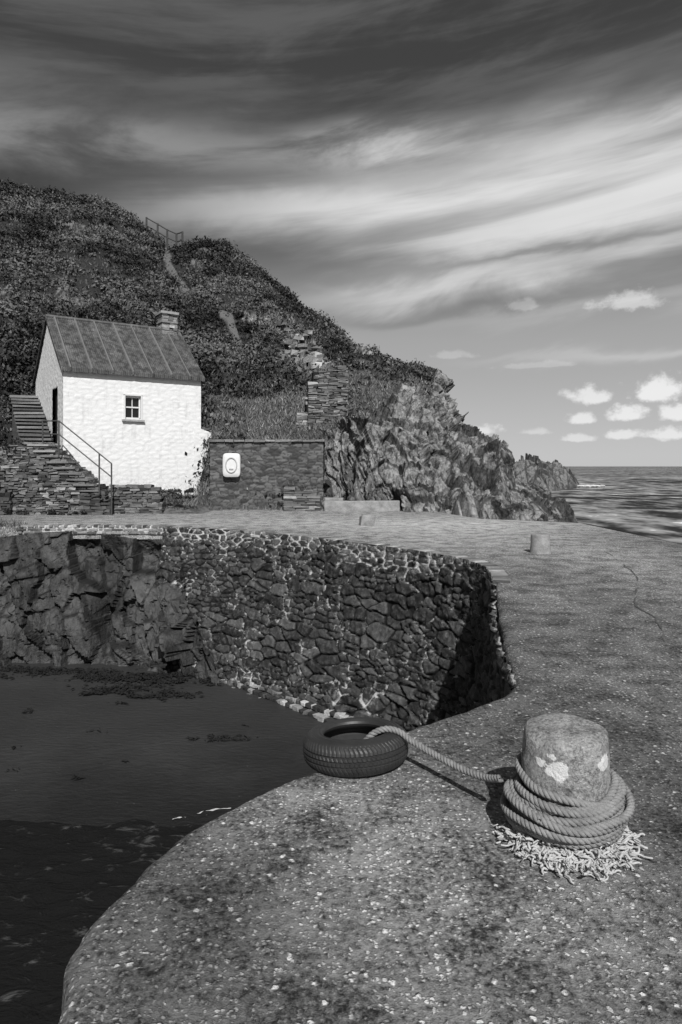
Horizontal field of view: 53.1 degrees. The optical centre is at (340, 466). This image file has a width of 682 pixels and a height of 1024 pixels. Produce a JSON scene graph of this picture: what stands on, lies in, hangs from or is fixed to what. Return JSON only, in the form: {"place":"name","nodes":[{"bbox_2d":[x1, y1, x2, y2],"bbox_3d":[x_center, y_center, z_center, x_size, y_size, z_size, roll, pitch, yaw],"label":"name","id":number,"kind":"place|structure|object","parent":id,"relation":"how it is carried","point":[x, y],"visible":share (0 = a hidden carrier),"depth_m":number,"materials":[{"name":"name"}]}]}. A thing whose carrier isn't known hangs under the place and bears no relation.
{"place":"outdoors","nodes":[
{"label":"outdoors","id":0,"kind":"place"},
{"bbox_2d":[71,495,216,513],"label":"grass bank","id":1,"kind":"structure","parent":0,"point":[172,508],"depth_m":23.57,"materials":[{"name":"plant"}]},
{"bbox_2d":[0,397,199,514],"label":"step plants","id":2,"kind":"object","parent":1,"relation":"on","point":[169,493],"visible":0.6,"depth_m":23.16,"materials":[{"name":"grey plant"}]},
{"bbox_2d":[32,310,211,498],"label":"white cottage","id":3,"kind":"structure","parent":1,"relation":"on","point":[124,399],"depth_m":25.21,"materials":[{"name":"paint"}]},
{"bbox_2d":[56,388,57,443],"bbox_3d":[-10.181,-1.800,24.656,0.040,2.100,0.920,0,0,-34],"label":"door","id":4,"kind":"structure","parent":3,"relation":"in","point":[56,388],"depth_m":24.93,"materials":[{"name":"black wood"}]},
{"bbox_2d":[126,398,137,417],"bbox_3d":[-7.661,-2.120,24.980,0.600,0.880,0.020,0,0,-34],"label":"window glass","id":5,"kind":"structure","parent":3,"relation":"in","point":[128,400],"depth_m":24.99,"materials":[{"name":"black glass"}]},
{"bbox_2d":[125,396,139,418],"bbox_3d":[-7.632,-2.132,24.936,0.614,0.865,0.065,0,0,-34],"label":"window frame","id":6,"kind":"structure","parent":3,"relation":"in","point":[131,397],"depth_m":24.95,"materials":[{"name":"white paint"}]},
{"bbox_2d":[0,662,323,826],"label":"beach sand","id":7,"kind":"structure","parent":0,"point":[167,773],"depth_m":12.10,"materials":[{"name":"grey sand"}]},
{"bbox_2d":[0,663,257,779],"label":"seaweed","id":8,"kind":"object","parent":7,"relation":"on","point":[114,676],"visible":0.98,"depth_m":15.84,"materials":[{"name":"black plant"}]},
{"bbox_2d":[174,808,229,818],"bbox_3d":[-2.095,5.165,10.168,0.919,0.001,0.092,0,0,-24],"label":"foam line","id":9,"kind":"object","parent":7,"relation":"on","point":[208,810],"visible":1,"depth_m":10.24,"materials":[{"name":"white liquid"}]},
{"bbox_2d":[223,678,352,722],"bbox_3d":[-1.307,4.960,14.562,0.602,0.321,4.861,0,0,-44],"label":"wall footing","id":10,"kind":"object","parent":7,"relation":"on","point":[318,712],"depth_m":14.02,"materials":[{"name":"stone"}]},
{"bbox_2d":[0,525,524,677],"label":"harbour wall top","id":11,"kind":"structure","parent":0,"point":[511,658],"depth_m":7.32,"materials":[{"name":"grey stone"}]},
{"bbox_2d":[0,192,577,522],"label":"hill","id":12,"kind":"structure","parent":0,"point":[416,451],"depth_m":27.38,"materials":[{"name":"grey stone"}]},
{"bbox_2d":[146,217,182,250],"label":"wooden fence","id":13,"kind":"object","parent":12,"relation":"on","point":[166,236],"visible":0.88,"depth_m":52.24,"materials":[{"name":"grey wood"}]},
{"bbox_2d":[0,185,438,526],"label":"hill grass","id":14,"kind":"structure","parent":12,"relation":"on","point":[259,418],"depth_m":28.38,"materials":[{"name":"plant"}]},
{"bbox_2d":[0,177,441,507],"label":"hillside bushes","id":15,"kind":"object","parent":12,"relation":"on","point":[248,354],"visible":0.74,"depth_m":40.17,"materials":[{"name":"grey plant"}]},
{"bbox_2d":[241,310,330,372],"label":"loose rocks","id":16,"kind":"object","parent":12,"relation":"on","point":[318,358],"visible":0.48,"depth_m":36.29,"materials":[{"name":"stone"}]},
{"bbox_2d":[296,366,347,430],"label":"ruined stone pillar","id":17,"kind":"structure","parent":12,"relation":"on","point":[326,398],"depth_m":26.73,"materials":[{"name":"grey stone"}]},
{"bbox_2d":[0,509,681,1023],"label":"quay pavement","id":18,"kind":"structure","parent":0,"point":[408,891],"depth_m":2.68,"materials":[{"name":"concrete"}]},
{"bbox_2d":[0,395,109,514],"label":"stone steps","id":19,"kind":"structure","parent":18,"relation":"on","point":[37,476],"depth_m":22.64,"materials":[{"name":"stone"}]},
{"bbox_2d":[42,420,111,514],"bbox_3d":[-8.821,0.034,22.569,2.643,3.172,0.321,0,0,13],"label":"handrail","id":20,"kind":"object","parent":19,"relation":"attached to","point":[59,435],"visible":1,"depth_m":22.48,"materials":[{"name":"metal"}]},
{"bbox_2d":[79,484,165,514],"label":"stone wall","id":21,"kind":"structure","parent":18,"relation":"on","point":[136,499],"depth_m":22.79,"materials":[{"name":"grey stone"}]},
{"bbox_2d":[209,441,324,509],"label":"stone wall","id":22,"kind":"structure","parent":18,"relation":"on","point":[270,466],"depth_m":25.25,"materials":[{"name":"grey stone"}]},
{"bbox_2d":[223,453,240,476],"bbox_3d":[-4.020,-0.040,25.079,0.640,0.880,0.202,0,0,0],"label":"lifebuoy housing","id":23,"kind":"object","parent":22,"relation":"attached to","point":[231,463],"visible":1,"depth_m":25.02,"materials":[{"name":"white paint"}]},
{"bbox_2d":[209,439,325,442],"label":"wall capstones","id":24,"kind":"object","parent":22,"relation":"on","point":[257,440],"depth_m":25.19,"materials":[{"name":"stone"}]},
{"bbox_2d":[283,487,320,510],"bbox_3d":[-1.391,1.181,24.603,1.338,0.884,0.685,0,0,0],"label":"slate bench","id":25,"kind":"object","parent":18,"relation":"on","point":[306,500],"visible":1,"depth_m":24.31,"materials":[{"name":"stone"}]},
{"bbox_2d":[325,497,343,500],"bbox_3d":[-0.257,1.388,24.893,0.706,0.496,0.392,0,0,0],"label":"concrete ledge","id":26,"kind":"object","parent":18,"relation":"on","point":[333,499],"visible":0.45,"depth_m":24.70,"materials":[{"name":"grey concrete"}]},
{"bbox_2d":[303,717,407,777],"bbox_3d":[0.080,1.528,3.737,0.576,0.177,0.576,-2,-5,-17],"label":"car tyre","id":27,"kind":"object","parent":18,"relation":"on","point":[342,747],"visible":0.93,"depth_m":3.54,"materials":[{"name":"rubber"}]},
{"bbox_2d":[324,500,399,511],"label":"concrete kerb","id":28,"kind":"structure","parent":18,"relation":"on","point":[376,505],"depth_m":24.16,"materials":[{"name":"grey concrete"}]},
{"bbox_2d":[359,514,374,525],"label":"stone block","id":29,"kind":"structure","parent":18,"relation":"on","point":[366,519],"depth_m":18.36,"materials":[{"name":"stone"}]},
{"bbox_2d":[530,533,550,553],"bbox_3d":[3.682,1.436,12.600,0.390,0.400,0.386,0,0,0],"label":"concrete post","id":30,"kind":"object","parent":18,"relation":"on","point":[540,543],"visible":0.98,"depth_m":12.46,"materials":[{"name":"grey concrete"}]},
{"bbox_2d":[521,713,610,851],"bbox_3d":[0.971,1.369,2.951,0.372,0.509,0.374,0,0,0],"label":"mooring bollard","id":31,"kind":"object","parent":18,"relation":"on","point":[568,755],"visible":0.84,"depth_m":2.82,"materials":[{"name":"concrete"}]},
{"bbox_2d":[363,726,634,848],"bbox_3d":[0.590,1.438,3.175,1.439,0.299,0.542,0,0,30],"label":"mooring rope","id":32,"kind":"object","parent":31,"relation":"attached to","point":[601,822],"visible":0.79,"depth_m":2.78,"materials":[{"name":"grey fabric"}]},
{"bbox_2d":[492,823,652,883],"bbox_3d":[0.978,1.542,2.815,0.648,0.112,0.438,0,0,0],"label":"frayed rope","id":33,"kind":"object","parent":18,"relation":"on","point":[594,861],"visible":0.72,"depth_m":2.73,"materials":[{"name":"white fabric"}]},
{"bbox_2d":[522,552,676,641],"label":"pavement joints","id":34,"kind":"object","parent":18,"relation":"on","point":[636,605],"visible":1,"depth_m":8.26,"materials":[{"name":"grey concrete"}]},
{"bbox_2d":[0,466,681,1023],"bbox_3d":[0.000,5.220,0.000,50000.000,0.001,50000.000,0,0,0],"label":"sea","id":35,"kind":"structure","parent":0,"point":[64,888],"depth_m":8.97,"materials":[{"name":"liquid"}]},
{"bbox_2d":[0,531,218,684],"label":"quay rock","id":36,"kind":"object","parent":35,"relation":"in","point":[66,598],"visible":0.71,"depth_m":17.45,"materials":[{"name":"grey stone"}]},
{"bbox_2d":[59,676,527,1023],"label":"pier head wall","id":37,"kind":"structure","parent":35,"relation":"in","point":[80,986],"depth_m":2.48,"materials":[{"name":"concrete"}]},
{"bbox_2d":[138,526,516,731],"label":"harbour wall","id":38,"kind":"structure","parent":35,"relation":"in","point":[404,643],"depth_m":13.79,"materials":[{"name":"stone"}]},
{"bbox_2d":[23,525,490,585],"bbox_3d":[-2.216,1.728,15.015,14.264,0.305,3.047,0,0,40],"label":"coping mortar","id":39,"kind":"object","parent":38,"relation":"on","point":[103,531],"visible":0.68,"depth_m":18.28,"materials":[{"name":"grey concrete"}]},
{"bbox_2d":[17,524,509,588],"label":"coping stones","id":40,"kind":"object","parent":38,"relation":"on","point":[497,573],"visible":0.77,"depth_m":15.67,"materials":[{"name":"grey stone"}]},
{"bbox_2d":[514,455,560,490],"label":"skerry rock","id":41,"kind":"object","parent":35,"relation":"in","point":[530,473],"visible":0.52,"depth_m":144.47,"materials":[{"name":"grey stone"}]},
{"bbox_2d":[525,453,576,488],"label":"skerry rock","id":42,"kind":"object","parent":35,"relation":"in","point":[564,478],"visible":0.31,"depth_m":159.86,"materials":[{"name":"grey stone"}]},
{"bbox_2d":[446,513,678,543],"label":"pier outer wall","id":43,"kind":"structure","parent":35,"relation":"in","point":[598,526],"depth_m":18.08,"materials":[{"name":"concrete"}]},
{"bbox_2d":[567,471,579,487],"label":"skerry rock","id":44,"kind":"object","parent":35,"relation":"in","point":[576,481],"visible":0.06,"depth_m":169.45,"materials":[{"name":"grey stone"}]},
{"bbox_2d":[577,484,604,486],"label":"breaking wave","id":45,"kind":"object","parent":35,"relation":"on","point":[593,485],"visible":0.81,"depth_m":166.33,"materials":[{"name":"liquid"}]},
{"bbox_2d":[0,0,681,465],"label":"sky","id":46,"kind":"structure","parent":0,"point":[487,194],"materials":[{"name":"grey"}]}
]}

